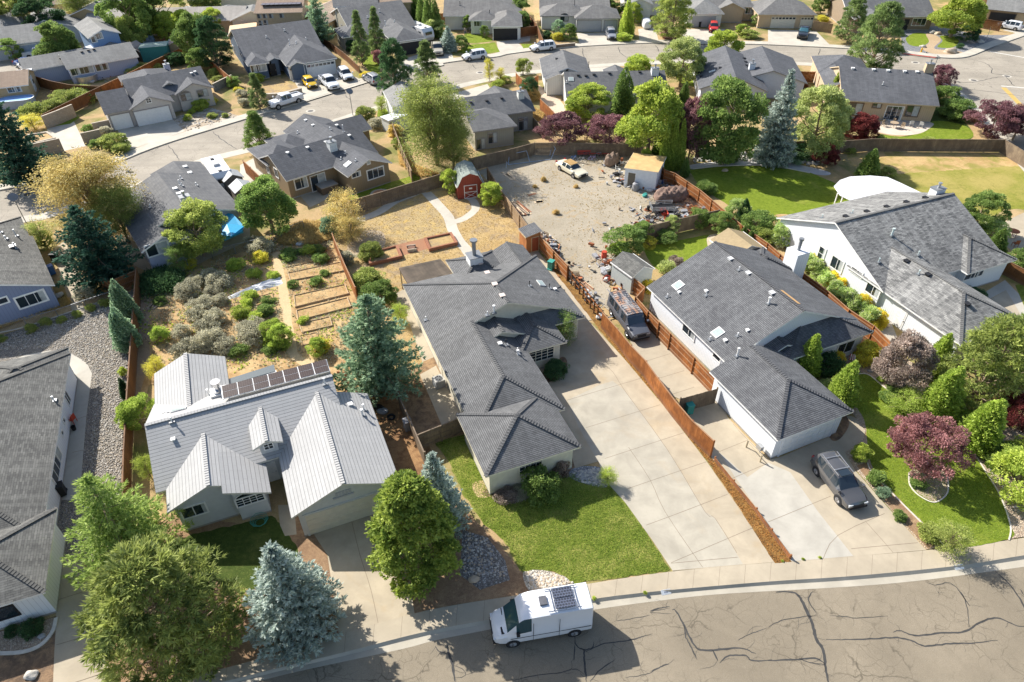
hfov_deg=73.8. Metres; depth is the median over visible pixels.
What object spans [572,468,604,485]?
bed rocks
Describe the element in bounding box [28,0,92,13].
house
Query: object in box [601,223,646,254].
tree
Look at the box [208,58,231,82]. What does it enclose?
fence
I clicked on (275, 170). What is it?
window
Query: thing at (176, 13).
tree
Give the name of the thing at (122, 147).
bush
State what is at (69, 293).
patio
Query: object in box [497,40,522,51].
driveway
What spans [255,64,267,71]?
window
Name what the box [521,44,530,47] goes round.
lawn
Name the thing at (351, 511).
garage door
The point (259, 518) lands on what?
hose
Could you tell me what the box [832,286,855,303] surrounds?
bush
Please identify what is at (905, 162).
dry yard
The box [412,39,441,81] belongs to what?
pine tree
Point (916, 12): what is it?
house
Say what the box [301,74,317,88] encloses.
parked car
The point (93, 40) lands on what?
window
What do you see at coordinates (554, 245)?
scrap heap
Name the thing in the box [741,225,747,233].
arborvitae
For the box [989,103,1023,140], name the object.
plum tree
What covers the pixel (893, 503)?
planting bed
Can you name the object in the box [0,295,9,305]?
window
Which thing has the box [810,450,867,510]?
parked suv
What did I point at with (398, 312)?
tree
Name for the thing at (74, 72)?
window
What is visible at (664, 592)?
kerb number
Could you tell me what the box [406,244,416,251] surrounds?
fire pit
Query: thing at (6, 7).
tree
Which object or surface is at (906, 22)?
door
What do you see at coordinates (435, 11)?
poplar tree
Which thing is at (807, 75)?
fence
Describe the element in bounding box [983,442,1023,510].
tree
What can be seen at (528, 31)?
fence
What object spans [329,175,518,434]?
dry yard
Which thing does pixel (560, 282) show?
path
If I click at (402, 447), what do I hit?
yard soil
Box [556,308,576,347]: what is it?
tree
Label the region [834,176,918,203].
patio canopy
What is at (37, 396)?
house
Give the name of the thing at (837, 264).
window
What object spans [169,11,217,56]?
tree
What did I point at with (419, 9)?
poplar tree
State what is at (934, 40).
planting bed
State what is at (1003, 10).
house
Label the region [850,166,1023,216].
lawn
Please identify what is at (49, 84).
fence
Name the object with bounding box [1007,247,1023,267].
bush
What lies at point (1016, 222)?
patio
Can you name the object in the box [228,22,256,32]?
playhouse
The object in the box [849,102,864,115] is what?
window
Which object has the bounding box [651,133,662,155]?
arborvitae
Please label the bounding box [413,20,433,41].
camper trailer
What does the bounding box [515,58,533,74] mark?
tree
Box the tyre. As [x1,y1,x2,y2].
[387,413,394,419]
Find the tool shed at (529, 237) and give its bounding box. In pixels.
[518,222,542,252]
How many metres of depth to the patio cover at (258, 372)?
55.84 m
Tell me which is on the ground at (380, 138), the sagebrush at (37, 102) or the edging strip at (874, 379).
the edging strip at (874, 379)
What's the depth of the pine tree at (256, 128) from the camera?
93.21 m
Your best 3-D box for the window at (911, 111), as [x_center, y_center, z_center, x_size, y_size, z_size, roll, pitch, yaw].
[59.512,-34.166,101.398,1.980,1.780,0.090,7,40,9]
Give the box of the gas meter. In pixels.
[746,440,763,461]
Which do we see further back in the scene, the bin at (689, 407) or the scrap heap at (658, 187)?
the scrap heap at (658, 187)
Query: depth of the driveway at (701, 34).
138.58 m
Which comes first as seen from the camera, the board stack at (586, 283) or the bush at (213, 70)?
the board stack at (586, 283)
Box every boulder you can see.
[23,670,38,679]
[37,633,45,638]
[468,575,479,582]
[943,48,956,53]
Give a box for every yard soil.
[85,515,327,681]
[240,159,263,198]
[295,516,338,634]
[369,389,431,476]
[392,357,463,441]
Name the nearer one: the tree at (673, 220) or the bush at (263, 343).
the bush at (263, 343)
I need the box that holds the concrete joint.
[57,354,1017,681]
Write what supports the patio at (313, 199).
on the ground at (380, 138)
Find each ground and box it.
[0,0,1013,183]
[0,64,1023,671]
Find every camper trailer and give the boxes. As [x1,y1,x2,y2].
[21,68,36,91]
[201,154,230,194]
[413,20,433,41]
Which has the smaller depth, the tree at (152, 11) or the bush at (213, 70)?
the bush at (213, 70)
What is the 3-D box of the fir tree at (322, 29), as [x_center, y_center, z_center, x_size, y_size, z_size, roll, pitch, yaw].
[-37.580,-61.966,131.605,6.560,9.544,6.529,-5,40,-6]
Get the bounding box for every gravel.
[460,530,509,589]
[478,146,700,309]
[523,570,570,590]
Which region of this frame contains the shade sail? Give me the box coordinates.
[222,213,243,240]
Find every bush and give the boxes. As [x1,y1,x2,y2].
[0,334,7,342]
[3,623,18,639]
[17,617,44,641]
[23,323,38,334]
[37,316,52,325]
[56,315,67,323]
[71,310,83,318]
[80,123,93,131]
[84,303,96,311]
[87,139,99,148]
[95,132,130,150]
[97,126,113,134]
[97,298,109,306]
[110,142,131,154]
[116,366,127,375]
[130,263,190,302]
[152,295,167,305]
[163,52,187,66]
[182,114,192,120]
[184,258,196,268]
[186,108,195,113]
[190,98,209,111]
[206,67,224,77]
[206,112,218,118]
[210,75,223,80]
[225,257,246,270]
[226,76,240,87]
[227,343,250,358]
[229,304,251,320]
[235,89,249,98]
[237,98,249,106]
[239,297,253,306]
[240,289,258,298]
[245,267,262,277]
[247,310,265,319]
[252,249,268,263]
[255,73,265,81]
[256,303,275,317]
[259,295,276,304]
[259,336,272,346]
[260,343,279,355]
[266,271,280,278]
[273,339,288,350]
[278,247,294,259]
[281,251,297,262]
[287,279,298,288]
[294,248,303,255]
[296,315,309,324]
[299,244,315,255]
[306,275,323,286]
[310,244,326,253]
[311,252,330,263]
[311,337,332,354]
[319,215,341,235]
[319,269,330,276]
[339,250,356,265]
[346,39,352,52]
[350,266,385,293]
[355,105,376,119]
[357,240,383,261]
[358,278,398,304]
[367,116,382,128]
[371,49,384,64]
[386,124,403,137]
[390,137,403,147]
[488,79,504,86]
[492,485,519,505]
[501,75,511,83]
[513,483,528,501]
[520,464,562,507]
[527,87,540,101]
[542,30,551,38]
[543,358,569,381]
[550,32,563,40]
[552,460,570,477]
[610,240,630,254]
[617,32,633,41]
[624,53,654,70]
[642,235,657,250]
[642,279,652,294]
[656,228,677,243]
[657,259,676,273]
[661,30,681,39]
[668,255,683,265]
[690,207,711,229]
[695,178,718,194]
[717,222,740,233]
[724,197,751,221]
[738,28,759,38]
[739,209,779,238]
[753,222,779,243]
[762,150,801,168]
[768,220,790,248]
[790,143,814,160]
[805,252,818,271]
[805,257,825,276]
[809,266,828,280]
[817,15,828,21]
[817,270,837,286]
[818,350,845,378]
[818,378,831,387]
[826,270,838,283]
[827,279,846,298]
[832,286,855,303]
[835,276,846,287]
[836,350,847,360]
[843,147,856,154]
[843,290,862,311]
[850,442,874,462]
[852,339,881,367]
[853,299,868,311]
[856,293,875,310]
[856,304,874,315]
[859,304,886,327]
[865,468,887,487]
[870,307,888,330]
[873,486,892,499]
[875,134,887,143]
[876,316,889,327]
[876,375,885,381]
[878,166,897,178]
[878,382,908,404]
[892,509,907,522]
[909,477,929,489]
[916,520,941,545]
[923,136,935,139]
[935,97,977,121]
[936,85,964,104]
[954,409,973,424]
[956,43,964,48]
[970,285,987,296]
[978,441,1022,475]
[1003,434,1023,447]
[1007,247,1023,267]
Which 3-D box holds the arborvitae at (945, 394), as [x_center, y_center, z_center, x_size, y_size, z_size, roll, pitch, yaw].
[33.933,4.148,53.171,3.532,5.799,3.425,15,42,18]
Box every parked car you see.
[12,57,23,64]
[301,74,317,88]
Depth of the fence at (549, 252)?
71.71 m
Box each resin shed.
[222,169,243,195]
[228,178,248,199]
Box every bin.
[46,263,55,274]
[48,252,60,262]
[55,480,67,496]
[402,417,410,431]
[547,258,554,270]
[684,401,695,414]
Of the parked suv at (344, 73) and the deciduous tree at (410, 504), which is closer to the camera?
the deciduous tree at (410, 504)
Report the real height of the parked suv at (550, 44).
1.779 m
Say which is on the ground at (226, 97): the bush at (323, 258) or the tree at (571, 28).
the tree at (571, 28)
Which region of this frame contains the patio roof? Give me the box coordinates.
[709,228,766,249]
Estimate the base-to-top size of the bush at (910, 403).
2.325 m
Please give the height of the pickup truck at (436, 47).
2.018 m
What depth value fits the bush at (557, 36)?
135.01 m
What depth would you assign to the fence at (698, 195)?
83.10 m
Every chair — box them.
[68,413,77,424]
[1011,240,1020,247]
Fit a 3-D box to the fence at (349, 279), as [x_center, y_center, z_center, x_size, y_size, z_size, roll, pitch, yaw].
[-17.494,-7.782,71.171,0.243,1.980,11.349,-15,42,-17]
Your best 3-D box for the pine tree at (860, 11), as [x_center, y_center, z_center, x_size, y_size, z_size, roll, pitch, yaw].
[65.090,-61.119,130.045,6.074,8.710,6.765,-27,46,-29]
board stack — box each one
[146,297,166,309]
[503,172,515,180]
[511,201,531,216]
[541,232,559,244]
[573,276,593,291]
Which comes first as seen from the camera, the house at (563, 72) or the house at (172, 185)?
the house at (172, 185)
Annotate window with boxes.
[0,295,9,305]
[0,604,21,621]
[6,87,17,92]
[13,288,49,309]
[52,445,62,484]
[64,391,71,407]
[70,68,81,75]
[78,66,94,74]
[90,36,97,42]
[93,32,103,39]
[94,64,103,71]
[102,63,109,70]
[143,239,169,258]
[178,501,209,519]
[179,91,192,101]
[196,88,208,97]
[234,494,265,508]
[250,65,259,72]
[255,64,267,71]
[263,443,274,450]
[273,167,278,178]
[293,176,308,190]
[351,170,360,178]
[366,165,384,180]
[473,21,482,26]
[476,138,485,149]
[488,132,497,143]
[518,116,527,121]
[518,118,527,130]
[518,460,542,475]
[529,347,554,362]
[560,13,568,21]
[681,323,695,341]
[712,352,720,363]
[745,8,752,13]
[817,244,826,258]
[828,254,844,274]
[836,339,855,352]
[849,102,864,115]
[850,265,863,278]
[863,278,880,300]
[871,103,882,108]
[903,105,921,116]
[911,18,926,25]
[962,272,978,281]
[973,270,984,277]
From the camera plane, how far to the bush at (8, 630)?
41.26 m
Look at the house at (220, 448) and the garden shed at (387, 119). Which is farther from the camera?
the garden shed at (387, 119)
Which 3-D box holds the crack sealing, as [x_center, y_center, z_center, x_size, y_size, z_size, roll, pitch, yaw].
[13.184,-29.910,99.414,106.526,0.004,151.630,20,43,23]
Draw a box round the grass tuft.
[551,209,559,214]
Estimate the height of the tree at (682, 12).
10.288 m
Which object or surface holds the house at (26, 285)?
on the ground at (380, 138)
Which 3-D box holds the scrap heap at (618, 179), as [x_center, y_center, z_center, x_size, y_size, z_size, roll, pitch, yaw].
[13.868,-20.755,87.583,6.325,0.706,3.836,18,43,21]
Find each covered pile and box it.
[143,35,155,42]
[653,185,688,202]
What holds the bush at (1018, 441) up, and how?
on the planting bed at (1016, 521)
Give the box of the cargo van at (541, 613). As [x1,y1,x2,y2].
[489,582,593,647]
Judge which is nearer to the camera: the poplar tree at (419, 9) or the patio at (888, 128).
the patio at (888, 128)
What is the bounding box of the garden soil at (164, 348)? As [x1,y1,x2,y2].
[137,219,358,529]
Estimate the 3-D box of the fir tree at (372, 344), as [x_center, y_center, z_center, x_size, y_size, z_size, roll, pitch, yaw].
[-11.262,0.344,54.965,8.505,10.064,8.027,3,39,4]
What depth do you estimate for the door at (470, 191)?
83.84 m
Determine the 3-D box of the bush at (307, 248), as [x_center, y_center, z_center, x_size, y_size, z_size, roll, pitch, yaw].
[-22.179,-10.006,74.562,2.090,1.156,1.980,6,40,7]
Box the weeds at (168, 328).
[139,235,353,372]
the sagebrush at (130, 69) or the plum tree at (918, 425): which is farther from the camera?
the sagebrush at (130, 69)
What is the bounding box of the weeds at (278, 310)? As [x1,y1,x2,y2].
[141,232,355,370]
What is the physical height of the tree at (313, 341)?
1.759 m
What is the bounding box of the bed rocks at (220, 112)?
[180,108,233,130]
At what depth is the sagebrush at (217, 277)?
69.41 m
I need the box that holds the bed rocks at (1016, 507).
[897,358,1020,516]
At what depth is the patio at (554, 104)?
109.48 m
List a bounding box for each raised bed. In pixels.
[233,293,273,306]
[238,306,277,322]
[287,247,337,266]
[288,262,343,279]
[294,284,348,307]
[296,297,350,319]
[299,316,332,332]
[300,332,317,345]
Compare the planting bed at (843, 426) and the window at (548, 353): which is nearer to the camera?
the planting bed at (843, 426)
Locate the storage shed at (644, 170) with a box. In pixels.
[624,153,666,189]
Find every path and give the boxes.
[19,351,91,499]
[121,292,149,480]
[271,252,316,364]
[278,505,296,535]
[356,192,425,221]
[423,192,471,255]
[451,198,479,223]
[530,251,591,321]
[690,160,830,174]
[837,415,864,453]
[986,280,1023,315]
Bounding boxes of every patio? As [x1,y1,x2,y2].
[53,242,84,319]
[116,225,249,270]
[301,191,329,206]
[394,289,451,395]
[398,238,427,255]
[420,366,459,423]
[538,85,573,119]
[878,120,933,134]
[1005,213,1023,251]
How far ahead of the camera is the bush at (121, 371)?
59.22 m
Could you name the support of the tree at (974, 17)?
on the planting bed at (969, 44)
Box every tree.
[0,0,29,17]
[0,37,23,59]
[0,100,61,187]
[11,0,65,23]
[15,143,148,249]
[17,112,45,129]
[20,217,61,249]
[31,20,81,55]
[37,230,53,246]
[49,204,144,296]
[55,0,93,13]
[59,472,193,595]
[67,529,251,681]
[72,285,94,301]
[85,179,144,245]
[93,0,151,37]
[113,14,147,42]
[113,392,154,430]
[127,0,180,36]
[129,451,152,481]
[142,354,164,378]
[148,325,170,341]
[150,10,183,40]
[161,196,228,258]
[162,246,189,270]
[168,0,211,6]
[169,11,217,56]
[170,9,189,31]
[185,46,210,67]
[192,14,234,67]
[194,0,220,6]
[200,6,223,26]
[234,173,298,234]
[241,539,347,669]
[242,110,275,148]
[247,73,268,108]
[256,317,287,341]
[266,322,295,349]
[304,336,325,358]
[305,0,335,42]
[318,186,364,234]
[332,292,425,406]
[333,210,369,244]
[350,10,370,64]
[364,468,463,601]
[367,5,385,55]
[373,95,386,110]
[375,37,414,95]
[390,70,478,175]
[390,300,410,323]
[410,0,417,19]
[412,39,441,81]
[415,0,424,22]
[421,0,431,23]
[421,450,472,543]
[424,18,448,38]
[426,112,477,169]
[428,0,443,37]
[440,26,458,53]
[440,168,456,193]
[455,34,469,49]
[462,15,470,30]
[477,182,502,206]
[479,25,489,37]
[483,57,494,80]
[494,67,505,79]
[512,0,529,16]
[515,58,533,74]
[519,11,530,26]
[519,76,537,96]
[532,110,588,145]
[551,19,566,34]
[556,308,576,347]
[560,23,576,38]
[564,82,612,118]
[582,113,624,148]
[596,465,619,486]
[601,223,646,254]
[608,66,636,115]
[610,0,625,13]
[614,76,685,154]
[618,0,635,35]
[631,2,642,22]
[634,220,654,238]
[648,0,697,39]
[656,35,706,85]
[664,214,681,231]
[679,95,712,159]
[688,73,769,164]
[704,29,744,51]
[708,211,736,231]
[735,24,749,32]
[749,68,798,169]
[751,14,756,24]
[790,83,853,159]
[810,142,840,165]
[811,0,830,13]
[813,99,856,135]
[833,0,868,42]
[845,111,880,139]
[846,0,908,68]
[871,328,940,392]
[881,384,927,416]
[886,410,976,481]
[926,0,988,37]
[931,516,977,565]
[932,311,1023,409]
[933,63,959,85]
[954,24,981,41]
[963,98,1023,138]
[963,189,1011,232]
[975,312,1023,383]
[978,217,1011,238]
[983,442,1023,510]
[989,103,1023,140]
[993,391,1023,438]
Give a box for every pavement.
[0,30,1023,190]
[0,60,1023,221]
[181,538,1023,681]
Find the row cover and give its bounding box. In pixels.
[228,277,282,298]
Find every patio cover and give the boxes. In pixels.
[229,365,274,383]
[399,259,452,288]
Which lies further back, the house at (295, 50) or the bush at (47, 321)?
the house at (295, 50)
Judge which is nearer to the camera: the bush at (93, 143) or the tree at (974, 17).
the bush at (93, 143)
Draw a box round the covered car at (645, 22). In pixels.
[641,17,650,28]
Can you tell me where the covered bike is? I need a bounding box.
[604,152,618,166]
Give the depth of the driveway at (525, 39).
135.74 m
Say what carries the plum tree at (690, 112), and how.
on the ground at (380, 138)
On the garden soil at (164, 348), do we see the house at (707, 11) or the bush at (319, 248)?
the bush at (319, 248)
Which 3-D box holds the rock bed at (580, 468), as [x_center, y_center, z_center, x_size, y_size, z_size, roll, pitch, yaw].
[5.654,10.048,50.543,2.915,0.001,2.048,-1,39,0]
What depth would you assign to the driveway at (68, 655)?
41.21 m
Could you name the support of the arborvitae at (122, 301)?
on the rock bed at (67, 513)
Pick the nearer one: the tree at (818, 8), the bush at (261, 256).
the bush at (261, 256)
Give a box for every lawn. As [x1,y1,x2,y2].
[56,116,79,125]
[174,516,297,589]
[347,175,419,199]
[360,53,379,72]
[377,103,388,117]
[435,435,669,583]
[458,43,499,52]
[464,33,492,42]
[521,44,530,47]
[644,235,708,272]
[676,63,693,85]
[690,166,848,214]
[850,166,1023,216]
[856,372,1014,547]
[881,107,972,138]
[881,121,972,139]
[906,33,928,45]
[937,35,958,47]
[1015,284,1023,304]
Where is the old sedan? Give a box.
[555,158,587,178]
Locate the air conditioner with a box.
[432,374,445,389]
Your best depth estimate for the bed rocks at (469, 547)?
45.24 m
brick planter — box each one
[368,245,402,265]
[424,232,457,251]
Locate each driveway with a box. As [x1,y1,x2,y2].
[47,122,85,150]
[53,552,107,681]
[118,120,184,148]
[295,73,366,100]
[314,515,413,632]
[402,55,443,69]
[428,52,452,61]
[453,84,489,99]
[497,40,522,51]
[513,36,529,43]
[540,320,773,570]
[567,381,742,569]
[577,32,617,42]
[590,67,606,70]
[629,331,707,398]
[638,28,657,39]
[678,402,925,561]
[683,29,724,43]
[720,453,852,560]
[768,30,828,44]
[991,290,1020,314]
[1005,27,1023,32]
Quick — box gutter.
[239,559,1023,681]
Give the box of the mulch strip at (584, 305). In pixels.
[546,258,791,562]
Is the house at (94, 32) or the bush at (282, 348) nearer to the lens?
the bush at (282, 348)
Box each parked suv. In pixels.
[337,65,353,81]
[362,71,381,85]
[461,48,487,61]
[529,39,555,52]
[605,26,617,39]
[708,20,719,31]
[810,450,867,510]
[997,20,1023,30]
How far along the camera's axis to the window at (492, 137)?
95.12 m
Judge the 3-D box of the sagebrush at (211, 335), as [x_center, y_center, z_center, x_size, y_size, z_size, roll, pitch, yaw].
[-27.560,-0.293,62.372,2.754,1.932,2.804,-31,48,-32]
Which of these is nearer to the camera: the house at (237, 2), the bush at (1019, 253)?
the bush at (1019, 253)
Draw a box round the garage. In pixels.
[383,81,416,121]
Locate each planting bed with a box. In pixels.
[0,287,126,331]
[0,616,55,681]
[0,618,53,650]
[174,108,237,130]
[409,506,528,612]
[483,459,574,498]
[542,357,566,382]
[693,148,819,164]
[822,355,1023,548]
[829,416,848,440]
[854,311,896,340]
[857,462,939,548]
[901,26,1007,53]
[909,467,947,500]
[923,34,961,54]
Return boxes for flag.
[844,353,855,366]
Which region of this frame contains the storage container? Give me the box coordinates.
[138,41,170,61]
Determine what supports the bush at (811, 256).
on the ground at (380, 138)
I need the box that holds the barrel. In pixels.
[601,250,606,258]
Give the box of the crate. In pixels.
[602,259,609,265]
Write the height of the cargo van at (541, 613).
2.924 m
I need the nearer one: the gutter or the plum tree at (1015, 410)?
the gutter
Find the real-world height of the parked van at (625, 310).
2.164 m
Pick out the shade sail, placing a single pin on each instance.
(232, 227)
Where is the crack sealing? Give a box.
[168,45,1023,681]
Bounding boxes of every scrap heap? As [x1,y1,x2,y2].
[542,234,580,265]
[558,275,613,317]
[588,240,621,291]
[592,206,704,231]
[598,170,629,187]
[602,157,628,166]
[618,203,691,221]
[642,184,673,190]
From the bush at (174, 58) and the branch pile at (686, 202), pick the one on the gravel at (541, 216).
the branch pile at (686, 202)
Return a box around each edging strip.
[0,298,109,332]
[0,617,57,654]
[692,165,809,172]
[859,373,885,388]
[867,462,944,545]
[908,472,948,502]
[975,455,1011,539]
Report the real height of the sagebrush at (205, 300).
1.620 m
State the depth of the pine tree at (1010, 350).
56.34 m
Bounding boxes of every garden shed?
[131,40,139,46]
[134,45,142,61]
[168,39,179,51]
[380,112,408,130]
[610,251,654,293]
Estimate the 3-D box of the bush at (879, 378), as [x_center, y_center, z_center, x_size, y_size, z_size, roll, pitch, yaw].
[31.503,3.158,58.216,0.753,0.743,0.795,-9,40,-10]
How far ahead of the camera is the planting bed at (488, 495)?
50.43 m
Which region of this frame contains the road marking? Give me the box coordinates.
[1001,87,1022,104]
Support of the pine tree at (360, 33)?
on the ground at (226, 97)
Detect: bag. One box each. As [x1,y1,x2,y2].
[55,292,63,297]
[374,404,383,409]
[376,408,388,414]
[600,269,607,275]
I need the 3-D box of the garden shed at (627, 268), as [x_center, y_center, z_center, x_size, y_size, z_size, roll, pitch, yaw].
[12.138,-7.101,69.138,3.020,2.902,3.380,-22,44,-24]
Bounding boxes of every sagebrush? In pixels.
[16,101,44,116]
[28,101,55,111]
[34,105,51,114]
[42,99,63,110]
[47,97,66,107]
[48,89,69,97]
[52,89,75,102]
[68,87,88,99]
[75,91,96,104]
[123,66,138,73]
[153,62,163,67]
[167,336,200,359]
[170,323,192,340]
[173,278,201,301]
[184,293,216,315]
[184,303,207,323]
[185,274,206,289]
[186,334,210,354]
[191,313,221,333]
[196,326,225,348]
[201,267,217,281]
[202,285,222,297]
[203,306,228,325]
[204,271,235,291]
[211,292,228,306]
[211,335,239,355]
[234,315,264,338]
[235,320,266,346]
[243,235,256,247]
[245,236,274,255]
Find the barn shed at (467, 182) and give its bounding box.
[452,160,483,199]
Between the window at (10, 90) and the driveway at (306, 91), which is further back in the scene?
the driveway at (306, 91)
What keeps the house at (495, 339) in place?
on the ground at (380, 138)
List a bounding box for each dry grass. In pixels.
[0,285,107,328]
[276,218,332,244]
[334,174,518,314]
[396,133,438,176]
[533,106,544,122]
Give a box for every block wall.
[32,138,64,155]
[41,104,76,128]
[80,129,100,144]
[91,120,110,129]
[212,75,231,91]
[266,87,302,98]
[556,42,574,47]
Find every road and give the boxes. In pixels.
[0,37,1023,220]
[0,60,17,71]
[258,567,1023,681]
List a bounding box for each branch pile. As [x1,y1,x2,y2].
[675,197,699,213]
[684,203,701,214]
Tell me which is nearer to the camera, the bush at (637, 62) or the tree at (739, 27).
the bush at (637, 62)
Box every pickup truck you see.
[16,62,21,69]
[21,46,35,56]
[266,91,303,109]
[318,73,339,90]
[431,41,443,55]
[797,25,809,38]
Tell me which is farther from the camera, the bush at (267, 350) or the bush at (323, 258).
the bush at (323, 258)
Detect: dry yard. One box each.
[5,88,53,119]
[259,78,296,92]
[308,0,443,13]
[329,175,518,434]
[847,151,1019,173]
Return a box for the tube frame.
[506,148,555,166]
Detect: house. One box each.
[0,7,82,60]
[0,69,40,97]
[0,216,59,324]
[0,347,77,629]
[18,42,138,83]
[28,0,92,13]
[68,0,247,35]
[74,16,135,50]
[95,60,215,130]
[120,161,240,268]
[144,353,395,536]
[192,0,256,5]
[224,4,257,25]
[227,19,336,80]
[247,114,391,198]
[253,0,308,25]
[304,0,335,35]
[330,0,425,55]
[332,0,377,25]
[378,0,411,16]
[402,238,584,494]
[443,0,522,39]
[457,85,535,150]
[539,0,620,31]
[539,50,666,112]
[620,0,724,26]
[647,237,873,458]
[693,46,807,106]
[709,0,816,28]
[776,182,1017,360]
[810,52,939,122]
[827,0,933,32]
[954,0,1023,23]
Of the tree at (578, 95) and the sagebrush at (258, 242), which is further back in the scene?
the tree at (578, 95)
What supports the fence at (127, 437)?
on the ground at (380, 138)
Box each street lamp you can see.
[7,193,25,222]
[346,88,352,113]
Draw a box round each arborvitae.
[108,278,143,322]
[108,306,142,353]
[118,378,125,399]
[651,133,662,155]
[659,122,671,169]
[665,118,679,170]
[672,118,687,171]
[679,81,689,103]
[679,157,690,177]
[737,198,750,221]
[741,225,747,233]
[748,230,754,238]
[797,333,823,377]
[827,360,861,408]
[833,72,839,82]
[853,148,880,175]
[914,365,967,425]
[923,332,954,383]
[956,398,1008,459]
[990,228,1008,252]
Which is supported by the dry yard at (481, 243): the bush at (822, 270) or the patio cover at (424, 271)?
the patio cover at (424, 271)
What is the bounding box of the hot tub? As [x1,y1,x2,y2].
[315,179,338,194]
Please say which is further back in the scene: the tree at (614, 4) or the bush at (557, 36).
the tree at (614, 4)
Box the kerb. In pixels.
[224,555,1023,681]
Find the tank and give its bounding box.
[632,182,638,190]
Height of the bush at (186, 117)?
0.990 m
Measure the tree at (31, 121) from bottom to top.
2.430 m
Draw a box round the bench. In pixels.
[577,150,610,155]
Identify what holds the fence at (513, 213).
on the ground at (380, 138)
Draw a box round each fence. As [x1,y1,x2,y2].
[0,292,107,333]
[36,76,102,91]
[40,86,101,115]
[100,270,139,292]
[101,48,184,90]
[121,267,140,508]
[185,220,303,264]
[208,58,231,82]
[242,160,258,179]
[321,38,359,73]
[331,233,357,299]
[350,168,452,213]
[391,122,412,181]
[397,392,425,461]
[418,418,462,447]
[468,142,642,169]
[487,167,527,227]
[516,73,538,88]
[520,26,536,36]
[524,10,543,41]
[533,118,542,136]
[539,236,567,280]
[540,98,554,119]
[567,266,601,317]
[601,311,714,456]
[632,278,644,302]
[634,297,714,390]
[638,209,719,237]
[651,153,741,230]
[679,387,717,409]
[714,456,792,558]
[740,225,897,358]
[794,138,1023,167]
[801,71,815,82]
[812,21,832,33]
[979,19,1002,31]
[1002,262,1023,285]
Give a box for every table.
[890,121,898,127]
[1009,228,1019,237]
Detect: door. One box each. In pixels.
[7,44,35,59]
[110,113,133,129]
[134,106,172,125]
[266,461,279,481]
[269,63,276,75]
[305,493,377,534]
[307,61,335,76]
[309,172,325,191]
[398,41,420,55]
[464,184,477,198]
[493,28,517,39]
[531,236,538,252]
[577,21,600,31]
[604,21,616,31]
[627,172,635,186]
[692,16,716,26]
[770,17,795,27]
[779,420,834,455]
[799,17,813,27]
[883,105,904,120]
[892,306,908,329]
[902,19,909,29]
[989,12,1015,23]
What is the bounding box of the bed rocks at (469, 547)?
[463,532,505,576]
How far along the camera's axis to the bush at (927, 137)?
96.00 m
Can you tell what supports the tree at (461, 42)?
on the lawn at (490, 47)
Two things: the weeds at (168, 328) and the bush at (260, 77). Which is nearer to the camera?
the weeds at (168, 328)
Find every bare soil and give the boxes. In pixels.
[347,230,385,257]
[358,199,447,239]
[472,480,486,497]
[707,234,717,245]
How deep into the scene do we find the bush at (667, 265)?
70.47 m
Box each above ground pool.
[0,94,35,109]
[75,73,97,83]
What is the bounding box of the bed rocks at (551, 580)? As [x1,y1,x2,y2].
[524,571,573,590]
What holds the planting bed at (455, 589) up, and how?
on the ground at (380, 138)
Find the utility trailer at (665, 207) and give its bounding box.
[649,200,681,212]
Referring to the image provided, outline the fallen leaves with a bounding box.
[611,341,789,561]
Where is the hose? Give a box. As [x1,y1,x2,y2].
[250,512,267,526]
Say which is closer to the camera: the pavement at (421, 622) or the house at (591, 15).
the pavement at (421, 622)
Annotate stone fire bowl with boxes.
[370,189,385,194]
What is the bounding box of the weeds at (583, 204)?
[497,148,726,286]
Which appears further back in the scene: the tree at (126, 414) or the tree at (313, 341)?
the tree at (313, 341)
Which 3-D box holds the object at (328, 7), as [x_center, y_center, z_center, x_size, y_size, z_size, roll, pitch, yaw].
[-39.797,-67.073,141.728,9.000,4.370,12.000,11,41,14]
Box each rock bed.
[0,289,132,562]
[569,466,607,487]
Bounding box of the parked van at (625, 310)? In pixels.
[607,289,650,340]
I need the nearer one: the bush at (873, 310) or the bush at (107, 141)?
the bush at (873, 310)
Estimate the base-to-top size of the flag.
2.009 m
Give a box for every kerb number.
[661,589,670,594]
[954,564,963,569]
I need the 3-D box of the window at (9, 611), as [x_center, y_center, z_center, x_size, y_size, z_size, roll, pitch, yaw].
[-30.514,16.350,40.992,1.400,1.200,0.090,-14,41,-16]
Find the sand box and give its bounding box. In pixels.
[27,131,55,142]
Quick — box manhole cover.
[21,192,33,196]
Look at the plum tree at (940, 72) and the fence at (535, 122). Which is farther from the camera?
the plum tree at (940, 72)
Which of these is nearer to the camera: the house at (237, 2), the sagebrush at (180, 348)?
the sagebrush at (180, 348)

